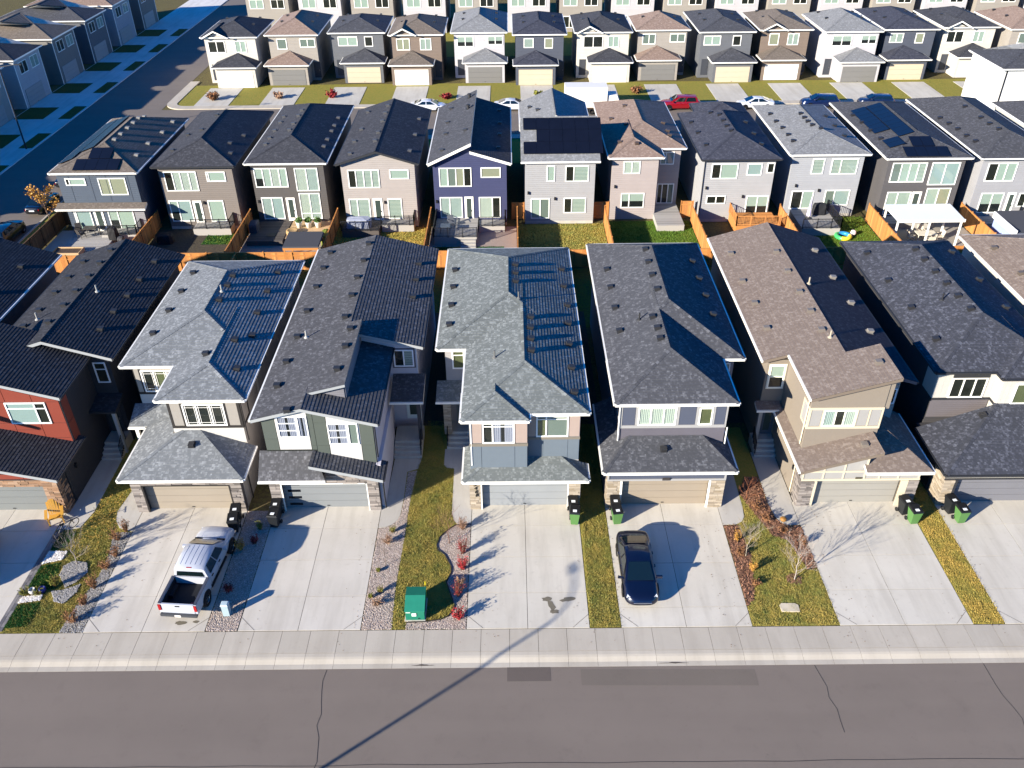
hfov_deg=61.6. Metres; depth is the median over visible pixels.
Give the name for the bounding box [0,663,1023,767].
road
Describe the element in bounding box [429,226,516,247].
yard
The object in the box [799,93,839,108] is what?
parked car
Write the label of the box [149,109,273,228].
house
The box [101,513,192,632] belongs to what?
driveway bed
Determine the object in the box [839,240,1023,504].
house
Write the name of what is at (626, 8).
house
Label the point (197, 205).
door
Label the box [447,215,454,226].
patio chair
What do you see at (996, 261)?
house
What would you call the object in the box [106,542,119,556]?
shrub
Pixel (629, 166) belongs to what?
window
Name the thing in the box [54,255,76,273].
fence
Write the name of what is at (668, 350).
house
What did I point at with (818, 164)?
window
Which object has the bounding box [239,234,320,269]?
yard
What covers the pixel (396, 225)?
deck
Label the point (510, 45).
back lawn
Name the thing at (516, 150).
front lawn
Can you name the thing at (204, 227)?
deck
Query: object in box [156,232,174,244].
covered furniture
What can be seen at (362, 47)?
house
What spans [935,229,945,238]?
patio chair
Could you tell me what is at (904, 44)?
house
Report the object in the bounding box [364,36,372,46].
window
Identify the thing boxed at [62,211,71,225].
fence
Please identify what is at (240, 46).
window
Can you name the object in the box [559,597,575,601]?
damp mark
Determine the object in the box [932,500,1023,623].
driveway
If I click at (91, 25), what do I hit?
window
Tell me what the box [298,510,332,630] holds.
driveway bed
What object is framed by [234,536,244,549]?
shrub
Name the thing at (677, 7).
house
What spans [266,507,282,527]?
wheelie bin
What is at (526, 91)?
driveway
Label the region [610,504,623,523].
wheelie bin
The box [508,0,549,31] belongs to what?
house
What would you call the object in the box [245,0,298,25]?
house
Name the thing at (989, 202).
window
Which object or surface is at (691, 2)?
window
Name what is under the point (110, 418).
door
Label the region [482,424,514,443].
window
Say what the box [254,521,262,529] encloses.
shrub
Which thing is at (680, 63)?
door
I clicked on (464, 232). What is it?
deck
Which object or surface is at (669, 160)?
window
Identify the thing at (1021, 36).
window
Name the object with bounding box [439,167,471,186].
window
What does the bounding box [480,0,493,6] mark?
window
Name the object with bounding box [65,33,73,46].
window
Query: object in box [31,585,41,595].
shrub
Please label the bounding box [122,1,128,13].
window
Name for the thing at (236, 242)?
fence
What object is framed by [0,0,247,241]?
side road
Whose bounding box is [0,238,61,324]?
house
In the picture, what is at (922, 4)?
house
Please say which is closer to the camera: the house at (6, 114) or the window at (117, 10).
the house at (6, 114)
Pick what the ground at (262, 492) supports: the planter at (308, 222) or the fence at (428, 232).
the fence at (428, 232)
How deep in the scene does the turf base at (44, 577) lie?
46.55 m
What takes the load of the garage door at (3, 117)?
in the house at (6, 114)
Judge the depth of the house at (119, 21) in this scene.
141.95 m
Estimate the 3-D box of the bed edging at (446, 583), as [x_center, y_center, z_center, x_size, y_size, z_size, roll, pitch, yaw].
[-3.550,10.166,46.626,2.188,0.057,7.616,6,35,10]
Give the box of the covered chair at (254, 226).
[248,219,260,232]
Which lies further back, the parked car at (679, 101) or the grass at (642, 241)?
the parked car at (679, 101)
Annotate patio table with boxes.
[82,226,98,234]
[439,223,449,233]
[914,230,937,240]
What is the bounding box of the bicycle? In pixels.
[53,515,78,538]
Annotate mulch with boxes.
[723,524,754,605]
[739,476,816,569]
[786,573,801,583]
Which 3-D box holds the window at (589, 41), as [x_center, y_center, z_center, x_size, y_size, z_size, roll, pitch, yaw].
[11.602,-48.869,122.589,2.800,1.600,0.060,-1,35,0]
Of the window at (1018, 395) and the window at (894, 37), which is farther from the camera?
the window at (894, 37)
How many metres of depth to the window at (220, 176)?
80.31 m
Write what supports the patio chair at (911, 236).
on the yard at (951, 229)
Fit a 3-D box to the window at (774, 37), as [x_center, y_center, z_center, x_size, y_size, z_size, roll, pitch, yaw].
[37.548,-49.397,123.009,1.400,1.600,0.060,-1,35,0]
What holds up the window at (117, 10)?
in the house at (119, 21)
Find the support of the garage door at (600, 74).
in the house at (600, 43)
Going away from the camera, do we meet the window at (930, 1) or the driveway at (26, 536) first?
the driveway at (26, 536)
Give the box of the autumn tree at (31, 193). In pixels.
[23,183,59,218]
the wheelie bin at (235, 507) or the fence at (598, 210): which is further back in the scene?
the fence at (598, 210)
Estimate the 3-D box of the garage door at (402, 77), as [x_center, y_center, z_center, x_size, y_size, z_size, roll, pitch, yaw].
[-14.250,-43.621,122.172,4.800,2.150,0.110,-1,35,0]
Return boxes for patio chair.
[74,222,82,231]
[74,229,86,237]
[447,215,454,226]
[906,230,915,240]
[916,224,924,233]
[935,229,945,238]
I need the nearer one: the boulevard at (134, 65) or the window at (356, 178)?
the window at (356, 178)
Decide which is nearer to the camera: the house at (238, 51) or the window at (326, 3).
the house at (238, 51)
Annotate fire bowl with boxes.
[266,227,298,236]
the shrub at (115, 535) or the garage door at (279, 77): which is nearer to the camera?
the shrub at (115, 535)
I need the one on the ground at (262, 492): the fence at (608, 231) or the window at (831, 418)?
the fence at (608, 231)
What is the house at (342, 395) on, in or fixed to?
on the ground at (262, 492)
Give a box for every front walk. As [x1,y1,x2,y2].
[57,460,121,529]
[116,491,141,530]
[378,458,421,527]
[444,449,471,523]
[718,475,743,524]
[750,452,799,524]
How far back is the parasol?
81.89 m
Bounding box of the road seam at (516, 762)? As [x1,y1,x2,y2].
[8,758,996,767]
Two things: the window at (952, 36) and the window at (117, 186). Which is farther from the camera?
the window at (952, 36)
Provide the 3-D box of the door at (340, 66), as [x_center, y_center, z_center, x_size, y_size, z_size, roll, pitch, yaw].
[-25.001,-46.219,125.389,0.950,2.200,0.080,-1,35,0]
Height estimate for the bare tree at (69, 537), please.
2.576 m
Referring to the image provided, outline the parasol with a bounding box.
[805,195,812,218]
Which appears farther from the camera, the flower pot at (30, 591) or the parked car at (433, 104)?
the parked car at (433, 104)
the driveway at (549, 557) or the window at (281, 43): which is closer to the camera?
the driveway at (549, 557)
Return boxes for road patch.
[507,667,550,680]
[581,669,758,684]
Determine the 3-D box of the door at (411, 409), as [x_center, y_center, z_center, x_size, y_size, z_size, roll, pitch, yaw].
[-6.446,1.360,56.140,0.920,2.170,0.080,-1,35,0]
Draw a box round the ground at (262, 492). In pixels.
[0,0,1004,646]
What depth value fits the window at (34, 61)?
116.69 m
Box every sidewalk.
[0,0,227,174]
[0,624,1023,655]
[167,81,907,109]
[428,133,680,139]
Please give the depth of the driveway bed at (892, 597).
43.49 m
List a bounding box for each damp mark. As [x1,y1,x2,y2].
[175,621,186,624]
[542,597,551,600]
[548,601,555,609]
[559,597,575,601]
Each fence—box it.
[23,212,66,248]
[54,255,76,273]
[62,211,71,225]
[132,209,161,243]
[178,251,315,270]
[224,208,252,260]
[230,252,237,260]
[321,208,339,248]
[423,207,432,245]
[436,250,446,268]
[512,202,523,218]
[516,206,517,247]
[569,249,588,267]
[593,202,608,217]
[603,205,613,242]
[680,200,693,217]
[690,204,709,247]
[700,248,711,266]
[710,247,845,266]
[777,204,797,230]
[865,203,901,240]
[954,246,963,253]
[958,202,995,233]
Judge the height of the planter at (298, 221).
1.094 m
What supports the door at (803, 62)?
in the house at (779, 43)
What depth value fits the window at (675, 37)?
123.27 m
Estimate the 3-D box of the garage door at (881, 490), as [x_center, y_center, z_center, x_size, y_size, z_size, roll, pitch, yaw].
[20.042,6.207,50.368,4.992,1.910,0.069,-1,35,0]
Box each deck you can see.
[64,231,115,251]
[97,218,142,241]
[190,212,235,235]
[246,220,291,245]
[284,221,331,238]
[340,220,381,237]
[380,210,414,231]
[433,209,477,247]
[478,209,504,231]
[653,204,684,230]
[728,203,781,230]
[789,200,842,235]
[881,216,933,227]
[978,206,1023,227]
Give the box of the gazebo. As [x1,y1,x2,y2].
[282,231,323,251]
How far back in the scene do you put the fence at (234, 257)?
74.64 m
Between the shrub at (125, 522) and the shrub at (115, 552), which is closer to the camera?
the shrub at (115, 552)
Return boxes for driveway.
[0,509,65,621]
[83,507,248,632]
[194,88,242,105]
[238,506,380,630]
[260,87,304,104]
[325,87,366,104]
[392,86,428,102]
[456,86,490,100]
[467,504,589,628]
[520,85,552,100]
[605,503,751,627]
[607,85,619,99]
[644,84,681,100]
[706,83,747,100]
[768,83,810,99]
[791,501,972,625]
[830,82,873,99]
[891,82,943,97]
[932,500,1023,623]
[953,81,964,87]
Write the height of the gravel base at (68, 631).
0.001 m
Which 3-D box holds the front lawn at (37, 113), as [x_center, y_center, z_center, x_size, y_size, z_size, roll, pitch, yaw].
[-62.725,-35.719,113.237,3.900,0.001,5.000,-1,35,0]
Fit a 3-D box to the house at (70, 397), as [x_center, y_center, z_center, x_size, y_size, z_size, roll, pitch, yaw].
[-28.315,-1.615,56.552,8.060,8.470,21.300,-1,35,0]
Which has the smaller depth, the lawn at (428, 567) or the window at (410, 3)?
the lawn at (428, 567)
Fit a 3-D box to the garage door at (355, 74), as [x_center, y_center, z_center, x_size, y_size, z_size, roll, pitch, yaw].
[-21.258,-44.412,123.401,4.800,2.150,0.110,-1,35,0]
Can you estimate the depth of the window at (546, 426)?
48.45 m
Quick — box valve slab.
[779,603,799,611]
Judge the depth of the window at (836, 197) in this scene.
83.53 m
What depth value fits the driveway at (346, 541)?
46.68 m
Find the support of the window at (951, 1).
in the house at (922, 4)
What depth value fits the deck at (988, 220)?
82.52 m
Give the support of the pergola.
on the yard at (951, 229)
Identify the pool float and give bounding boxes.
[834,231,851,240]
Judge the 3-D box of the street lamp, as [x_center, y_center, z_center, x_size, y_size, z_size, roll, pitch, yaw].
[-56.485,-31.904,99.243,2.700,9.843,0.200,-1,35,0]
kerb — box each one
[0,647,1023,671]
[17,199,63,242]
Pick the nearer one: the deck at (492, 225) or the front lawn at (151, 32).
the deck at (492, 225)
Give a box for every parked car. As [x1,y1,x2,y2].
[0,220,25,240]
[24,192,59,213]
[411,98,445,110]
[494,98,521,109]
[661,94,699,110]
[736,96,774,108]
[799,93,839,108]
[857,93,894,101]
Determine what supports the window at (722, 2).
in the house at (739, 6)
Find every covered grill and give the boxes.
[106,226,118,239]
[812,202,826,214]
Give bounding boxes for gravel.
[18,594,42,602]
[42,551,67,563]
[51,584,80,603]
[59,532,131,632]
[59,561,87,586]
[206,511,269,631]
[361,470,416,629]
[405,525,470,629]
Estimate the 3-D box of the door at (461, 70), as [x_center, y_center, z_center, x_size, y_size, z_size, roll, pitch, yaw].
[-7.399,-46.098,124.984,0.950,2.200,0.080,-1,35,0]
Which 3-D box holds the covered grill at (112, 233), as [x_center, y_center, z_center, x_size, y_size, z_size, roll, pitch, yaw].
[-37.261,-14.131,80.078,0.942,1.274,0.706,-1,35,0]
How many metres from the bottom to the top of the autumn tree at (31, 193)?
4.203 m
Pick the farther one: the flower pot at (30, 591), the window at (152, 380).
the window at (152, 380)
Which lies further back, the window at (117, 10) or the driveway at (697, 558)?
the window at (117, 10)
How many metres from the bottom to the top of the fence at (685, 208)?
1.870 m
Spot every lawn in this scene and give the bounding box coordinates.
[0,135,19,148]
[2,433,142,632]
[14,107,58,118]
[53,83,92,92]
[85,62,121,70]
[112,45,145,52]
[137,30,165,35]
[177,79,965,105]
[384,426,456,629]
[429,139,520,162]
[446,32,630,56]
[578,424,620,627]
[724,427,839,625]
[913,480,1004,623]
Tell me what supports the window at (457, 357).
in the house at (512, 394)
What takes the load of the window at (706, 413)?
in the house at (668, 350)
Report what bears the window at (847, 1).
in the house at (821, 5)
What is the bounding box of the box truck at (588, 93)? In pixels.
[564,82,618,113]
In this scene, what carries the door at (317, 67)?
in the house at (300, 46)
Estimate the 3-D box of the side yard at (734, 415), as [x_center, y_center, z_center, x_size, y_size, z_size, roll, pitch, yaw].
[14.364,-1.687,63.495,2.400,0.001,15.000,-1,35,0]
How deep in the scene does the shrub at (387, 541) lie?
48.24 m
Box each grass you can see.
[5,602,39,627]
[25,561,61,589]
[51,532,76,549]
[202,233,234,243]
[332,226,426,245]
[436,246,503,267]
[609,220,699,246]
[776,216,879,246]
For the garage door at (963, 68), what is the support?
in the house at (961, 33)
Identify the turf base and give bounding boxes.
[4,602,39,627]
[29,562,60,588]
[51,533,74,549]
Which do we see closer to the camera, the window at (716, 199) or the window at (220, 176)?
the window at (220, 176)
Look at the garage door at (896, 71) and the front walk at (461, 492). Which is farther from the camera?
the garage door at (896, 71)
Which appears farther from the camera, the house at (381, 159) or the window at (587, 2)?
the window at (587, 2)
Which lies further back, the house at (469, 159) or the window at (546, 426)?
the house at (469, 159)
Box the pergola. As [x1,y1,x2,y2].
[883,204,965,245]
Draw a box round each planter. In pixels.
[294,217,301,227]
[304,217,311,227]
[313,217,320,227]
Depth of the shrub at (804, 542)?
47.87 m
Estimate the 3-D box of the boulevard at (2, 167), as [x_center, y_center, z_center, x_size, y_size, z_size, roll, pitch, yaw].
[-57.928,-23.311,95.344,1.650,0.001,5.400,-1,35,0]
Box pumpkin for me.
[780,516,786,521]
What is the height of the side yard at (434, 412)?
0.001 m
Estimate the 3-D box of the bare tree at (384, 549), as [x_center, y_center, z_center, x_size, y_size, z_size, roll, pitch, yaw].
[-6.766,8.858,46.551,1.156,2.381,1.377,29,45,36]
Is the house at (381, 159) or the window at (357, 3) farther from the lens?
the window at (357, 3)
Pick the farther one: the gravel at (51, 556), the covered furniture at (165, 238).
the covered furniture at (165, 238)
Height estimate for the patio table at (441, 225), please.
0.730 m
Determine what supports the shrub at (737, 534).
on the mulch at (749, 590)
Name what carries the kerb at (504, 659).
on the lower ground
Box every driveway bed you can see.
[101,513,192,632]
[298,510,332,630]
[524,505,543,628]
[630,505,751,627]
[841,509,966,625]
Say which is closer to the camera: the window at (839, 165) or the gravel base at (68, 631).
the gravel base at (68, 631)
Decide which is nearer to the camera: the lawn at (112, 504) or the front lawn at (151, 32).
the lawn at (112, 504)
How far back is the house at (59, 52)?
123.22 m
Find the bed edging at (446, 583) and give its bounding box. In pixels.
[406,523,470,622]
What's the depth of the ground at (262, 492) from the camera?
90.64 m
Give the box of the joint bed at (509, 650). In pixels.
[333,645,832,662]
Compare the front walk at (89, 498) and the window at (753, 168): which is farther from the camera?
the window at (753, 168)
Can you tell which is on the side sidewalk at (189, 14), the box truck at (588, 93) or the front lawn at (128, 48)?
the front lawn at (128, 48)
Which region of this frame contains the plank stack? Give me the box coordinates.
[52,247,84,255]
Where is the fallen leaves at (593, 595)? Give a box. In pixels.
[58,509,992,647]
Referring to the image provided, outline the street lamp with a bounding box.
[0,64,26,148]
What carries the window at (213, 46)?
in the house at (238, 51)
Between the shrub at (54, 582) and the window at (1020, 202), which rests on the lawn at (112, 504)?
the shrub at (54, 582)
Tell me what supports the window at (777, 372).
in the house at (821, 372)
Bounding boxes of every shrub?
[17,585,28,595]
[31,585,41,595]
[46,572,58,587]
[59,605,77,623]
[76,592,87,605]
[84,574,97,588]
[97,556,110,569]
[106,523,122,540]
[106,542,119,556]
[117,518,129,532]
[205,91,219,100]
[223,581,232,592]
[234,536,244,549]
[250,534,257,543]
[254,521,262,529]
[272,91,282,98]
[321,229,327,245]
[325,88,336,97]
[369,595,383,605]
[377,585,383,592]
[381,532,392,543]
[389,525,395,532]
[439,93,451,98]
[451,579,467,596]
[451,606,465,619]
[454,575,464,586]
[456,517,467,529]
[456,534,467,553]
[456,553,468,569]
[630,85,642,93]
[734,530,742,540]
[735,544,745,555]
[748,496,764,510]
[749,560,757,570]
[751,578,761,586]
[760,511,772,522]
[778,523,790,532]
[799,535,807,544]
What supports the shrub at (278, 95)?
on the front lawn at (381, 93)
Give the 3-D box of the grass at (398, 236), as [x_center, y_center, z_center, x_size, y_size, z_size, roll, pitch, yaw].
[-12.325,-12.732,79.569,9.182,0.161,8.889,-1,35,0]
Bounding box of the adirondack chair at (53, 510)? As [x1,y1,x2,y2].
[44,499,64,526]
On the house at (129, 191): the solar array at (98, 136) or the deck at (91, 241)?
the solar array at (98, 136)
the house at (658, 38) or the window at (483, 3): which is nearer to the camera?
the house at (658, 38)
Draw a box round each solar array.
[59,115,129,163]
[72,147,120,169]
[523,117,602,153]
[851,102,913,147]
[903,136,950,156]
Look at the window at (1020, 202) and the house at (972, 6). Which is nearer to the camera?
the window at (1020, 202)
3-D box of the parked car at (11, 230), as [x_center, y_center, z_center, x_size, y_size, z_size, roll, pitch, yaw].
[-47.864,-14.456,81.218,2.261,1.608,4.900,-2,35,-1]
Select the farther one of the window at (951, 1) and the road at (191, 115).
the window at (951, 1)
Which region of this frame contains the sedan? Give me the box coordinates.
[615,530,662,605]
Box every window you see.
[3,402,51,423]
[17,59,28,74]
[29,53,39,67]
[55,38,64,52]
[64,178,86,185]
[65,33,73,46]
[73,211,95,229]
[87,20,95,33]
[92,362,110,382]
[96,16,103,28]
[97,178,128,194]
[107,211,136,227]
[114,5,121,17]
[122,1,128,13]
[140,370,169,391]
[163,171,199,190]
[168,200,194,221]
[181,404,227,425]
[205,171,225,181]
[207,41,225,52]
[207,200,226,221]
[234,41,246,52]
[249,0,263,8]
[253,168,288,187]
[261,197,285,218]
[270,0,284,8]
[275,416,298,437]
[276,39,287,49]
[294,168,319,190]
[296,416,309,437]
[298,193,322,218]
[299,38,315,47]
[301,0,315,8]
[323,0,336,7]
[327,423,348,444]
[337,36,357,45]
[347,170,379,187]
[347,423,359,443]
[349,199,371,218]
[354,0,368,7]
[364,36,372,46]
[375,0,388,7]
[387,198,402,218]
[389,169,408,178]
[392,348,415,367]
[396,38,409,49]
[406,0,420,7]
[420,38,431,49]
[427,0,440,6]
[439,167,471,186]
[440,197,462,217]
[452,352,463,368]
[457,36,473,46]
[459,0,472,6]
[479,197,500,217]
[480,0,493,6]
[480,167,500,177]
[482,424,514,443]
[487,36,502,44]
[511,0,524,6]
[524,38,533,47]
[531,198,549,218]
[532,0,545,5]
[536,416,568,436]
[544,38,552,47]
[547,166,554,181]
[563,0,577,5]
[563,16,571,27]
[563,198,585,212]
[565,165,588,181]
[583,36,602,47]
[584,0,597,5]
[608,36,618,47]
[615,0,629,5]
[620,193,644,207]
[623,161,640,173]
[637,0,649,5]
[637,407,677,425]
[642,34,655,43]
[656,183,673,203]
[660,152,674,164]
[668,0,681,4]
[670,33,685,41]
[689,0,702,4]
[698,407,713,424]
[703,36,720,44]
[706,195,725,203]
[710,163,738,178]
[720,0,733,4]
[732,35,741,45]
[741,0,754,4]
[744,195,768,211]
[746,163,762,174]
[765,364,787,388]
[766,163,774,172]
[768,33,779,44]
[772,0,786,3]
[787,33,799,44]
[789,191,813,208]
[793,0,806,3]
[810,158,825,173]
[821,410,857,426]
[823,190,850,204]
[824,0,838,3]
[830,158,859,173]
[831,35,852,45]
[845,0,858,3]
[860,35,877,43]
[876,0,890,2]
[882,192,911,214]
[889,33,903,42]
[889,162,927,182]
[890,388,897,403]
[897,0,910,2]
[914,33,924,42]
[923,188,951,203]
[927,162,961,184]
[928,0,942,2]
[945,31,964,42]
[947,378,988,397]
[949,0,963,2]
[971,31,985,42]
[976,193,1004,212]
[984,163,1018,180]
[1010,384,1023,403]
[1015,193,1023,206]
[1016,33,1023,43]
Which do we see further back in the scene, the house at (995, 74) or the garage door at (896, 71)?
the garage door at (896, 71)
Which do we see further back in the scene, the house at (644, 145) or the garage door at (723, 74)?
the garage door at (723, 74)
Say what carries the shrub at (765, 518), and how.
on the mulch at (797, 529)
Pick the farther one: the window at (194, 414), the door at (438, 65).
the door at (438, 65)
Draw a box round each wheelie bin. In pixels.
[226,512,240,531]
[229,502,243,522]
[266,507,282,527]
[269,498,284,517]
[567,495,578,514]
[569,504,580,524]
[609,495,620,514]
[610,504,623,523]
[895,494,913,514]
[904,503,923,523]
[940,493,960,513]
[951,502,971,522]
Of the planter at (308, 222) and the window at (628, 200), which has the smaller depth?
the planter at (308, 222)
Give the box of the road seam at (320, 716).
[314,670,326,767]
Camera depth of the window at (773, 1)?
146.25 m
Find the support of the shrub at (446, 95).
on the front lawn at (381, 93)
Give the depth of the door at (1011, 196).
82.40 m
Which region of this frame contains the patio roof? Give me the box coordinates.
[991,210,1023,233]
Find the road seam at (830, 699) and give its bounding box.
[814,665,844,731]
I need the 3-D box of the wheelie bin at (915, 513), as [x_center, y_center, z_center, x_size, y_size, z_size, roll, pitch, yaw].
[23.048,7.479,49.236,0.620,1.082,0.805,-4,35,-5]
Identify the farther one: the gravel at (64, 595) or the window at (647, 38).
the window at (647, 38)
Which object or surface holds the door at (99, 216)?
in the house at (129, 191)
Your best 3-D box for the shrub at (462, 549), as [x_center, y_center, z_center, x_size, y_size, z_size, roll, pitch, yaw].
[-2.736,8.960,47.425,0.773,1.119,0.900,-1,35,0]
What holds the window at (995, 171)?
in the house at (990, 140)
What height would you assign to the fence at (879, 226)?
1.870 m
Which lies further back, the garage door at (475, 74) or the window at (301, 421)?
the garage door at (475, 74)
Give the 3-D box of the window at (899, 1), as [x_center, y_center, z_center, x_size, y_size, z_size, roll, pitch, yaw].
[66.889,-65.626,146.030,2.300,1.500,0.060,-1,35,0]
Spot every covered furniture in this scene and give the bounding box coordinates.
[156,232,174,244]
[346,216,371,228]
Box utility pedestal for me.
[220,601,230,615]
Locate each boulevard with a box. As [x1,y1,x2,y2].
[0,165,8,171]
[19,133,50,147]
[20,202,64,243]
[58,106,86,118]
[93,82,117,92]
[123,61,145,70]
[149,44,167,51]
[170,29,187,35]
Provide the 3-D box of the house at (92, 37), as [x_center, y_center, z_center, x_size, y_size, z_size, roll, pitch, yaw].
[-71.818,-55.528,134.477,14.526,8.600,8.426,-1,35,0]
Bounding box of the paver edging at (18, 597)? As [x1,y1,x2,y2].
[0,530,61,631]
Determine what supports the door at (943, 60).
in the house at (961, 33)
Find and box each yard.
[44,231,74,251]
[149,229,236,257]
[180,266,842,326]
[201,233,233,244]
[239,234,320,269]
[333,227,425,245]
[423,313,446,425]
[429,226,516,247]
[433,246,502,263]
[518,224,606,266]
[578,311,596,423]
[609,221,698,244]
[701,222,731,261]
[726,406,744,422]
[815,217,879,258]
[892,222,968,245]
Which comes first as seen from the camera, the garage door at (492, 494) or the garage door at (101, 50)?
the garage door at (492, 494)
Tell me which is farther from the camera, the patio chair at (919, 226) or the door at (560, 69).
the door at (560, 69)
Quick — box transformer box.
[404,587,427,621]
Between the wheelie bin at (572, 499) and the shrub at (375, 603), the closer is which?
the shrub at (375, 603)
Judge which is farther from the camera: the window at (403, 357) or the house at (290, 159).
the house at (290, 159)
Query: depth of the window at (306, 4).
146.07 m
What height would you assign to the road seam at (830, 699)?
0.001 m
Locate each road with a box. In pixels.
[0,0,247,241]
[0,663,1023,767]
[155,103,910,134]
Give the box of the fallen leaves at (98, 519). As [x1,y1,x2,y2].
[78,478,126,546]
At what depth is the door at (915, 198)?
82.34 m
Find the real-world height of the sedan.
1.459 m
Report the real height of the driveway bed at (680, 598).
0.001 m
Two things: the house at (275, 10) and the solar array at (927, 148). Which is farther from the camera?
the house at (275, 10)
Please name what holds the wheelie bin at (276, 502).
on the driveway at (346, 541)
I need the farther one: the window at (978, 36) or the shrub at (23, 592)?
the window at (978, 36)
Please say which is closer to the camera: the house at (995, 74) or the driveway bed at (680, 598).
the driveway bed at (680, 598)
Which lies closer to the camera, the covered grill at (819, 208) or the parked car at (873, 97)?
the covered grill at (819, 208)
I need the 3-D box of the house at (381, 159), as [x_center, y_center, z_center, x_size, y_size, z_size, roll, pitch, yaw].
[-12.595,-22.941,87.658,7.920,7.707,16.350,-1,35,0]
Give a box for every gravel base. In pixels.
[53,588,75,602]
[60,532,131,632]
[61,561,87,584]
[208,511,269,630]
[361,471,416,629]
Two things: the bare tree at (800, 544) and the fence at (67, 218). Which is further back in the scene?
the fence at (67, 218)
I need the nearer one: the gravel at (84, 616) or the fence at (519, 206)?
the gravel at (84, 616)
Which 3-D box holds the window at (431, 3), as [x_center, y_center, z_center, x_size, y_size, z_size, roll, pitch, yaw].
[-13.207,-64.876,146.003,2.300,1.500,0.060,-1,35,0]
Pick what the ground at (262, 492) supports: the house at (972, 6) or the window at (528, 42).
the house at (972, 6)
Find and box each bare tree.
[52,523,89,563]
[377,539,396,563]
[431,503,463,543]
[734,518,772,555]
[740,478,758,497]
[785,530,827,579]
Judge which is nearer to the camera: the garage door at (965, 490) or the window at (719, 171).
the garage door at (965, 490)
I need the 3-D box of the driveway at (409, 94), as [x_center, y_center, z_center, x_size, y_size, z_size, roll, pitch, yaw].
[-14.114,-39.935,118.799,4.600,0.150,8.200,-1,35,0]
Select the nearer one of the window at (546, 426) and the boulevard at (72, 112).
the window at (546, 426)
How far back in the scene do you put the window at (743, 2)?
146.28 m
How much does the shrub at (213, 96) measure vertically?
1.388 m
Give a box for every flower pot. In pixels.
[28,587,35,594]
[38,585,45,592]
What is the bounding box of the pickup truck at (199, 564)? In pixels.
[157,526,236,617]
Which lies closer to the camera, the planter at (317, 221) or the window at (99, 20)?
the planter at (317, 221)
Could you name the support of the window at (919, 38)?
in the house at (904, 44)
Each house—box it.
[0,0,112,63]
[0,12,84,84]
[0,37,51,108]
[0,66,14,126]
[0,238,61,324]
[0,239,184,512]
[23,0,136,45]
[47,115,188,233]
[115,260,304,511]
[128,0,158,29]
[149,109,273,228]
[199,16,274,87]
[243,103,354,221]
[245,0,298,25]
[248,235,438,510]
[263,9,333,85]
[298,0,351,25]
[327,13,393,82]
[334,98,431,225]
[350,0,402,25]
[387,13,447,84]
[403,0,450,32]
[426,90,511,224]
[435,247,590,508]
[450,7,507,82]
[455,0,497,11]
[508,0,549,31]
[511,11,567,84]
[518,88,600,223]
[556,0,601,31]
[569,11,633,81]
[586,243,745,507]
[593,99,687,218]
[604,0,653,25]
[628,10,691,80]
[654,0,706,21]
[677,101,782,221]
[683,8,757,81]
[706,0,758,18]
[707,222,935,505]
[742,8,814,79]
[752,104,872,215]
[758,0,810,20]
[802,7,885,81]
[809,0,862,12]
[829,101,974,215]
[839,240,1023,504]
[853,6,940,79]
[862,0,914,11]
[906,96,1023,215]
[912,0,966,14]
[913,6,1000,77]
[957,234,1023,317]
[961,43,1023,110]
[965,0,1019,14]
[974,5,1023,47]
[991,100,1023,129]
[1018,0,1023,7]
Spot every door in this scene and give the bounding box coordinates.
[0,104,8,126]
[0,487,48,509]
[25,80,45,106]
[62,58,79,82]
[93,40,108,61]
[93,211,106,230]
[107,408,126,430]
[119,24,132,43]
[143,10,155,28]
[145,486,231,507]
[192,201,205,221]
[218,72,254,87]
[271,70,306,85]
[283,484,368,506]
[286,198,296,220]
[313,62,321,76]
[337,60,344,74]
[347,67,381,82]
[373,198,383,220]
[394,70,428,84]
[406,404,421,417]
[435,62,441,76]
[456,404,459,419]
[458,60,464,74]
[464,197,473,217]
[468,67,501,82]
[482,484,567,504]
[519,69,552,84]
[557,61,563,76]
[579,59,585,74]
[593,67,626,81]
[621,480,707,503]
[640,64,674,79]
[677,57,683,71]
[700,59,707,74]
[714,67,749,81]
[759,412,773,433]
[763,64,798,79]
[800,56,805,71]
[812,480,898,501]
[822,59,831,74]
[840,66,876,81]
[886,64,923,79]
[910,192,921,203]
[938,54,947,69]
[954,479,1023,500]
[956,62,970,76]
[1001,96,1023,100]
[1002,192,1016,210]
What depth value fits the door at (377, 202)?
82.40 m
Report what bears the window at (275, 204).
in the house at (290, 159)
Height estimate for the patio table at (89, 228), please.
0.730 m
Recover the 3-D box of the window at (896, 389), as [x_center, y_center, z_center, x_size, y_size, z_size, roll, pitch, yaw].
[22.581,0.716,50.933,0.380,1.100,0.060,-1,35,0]

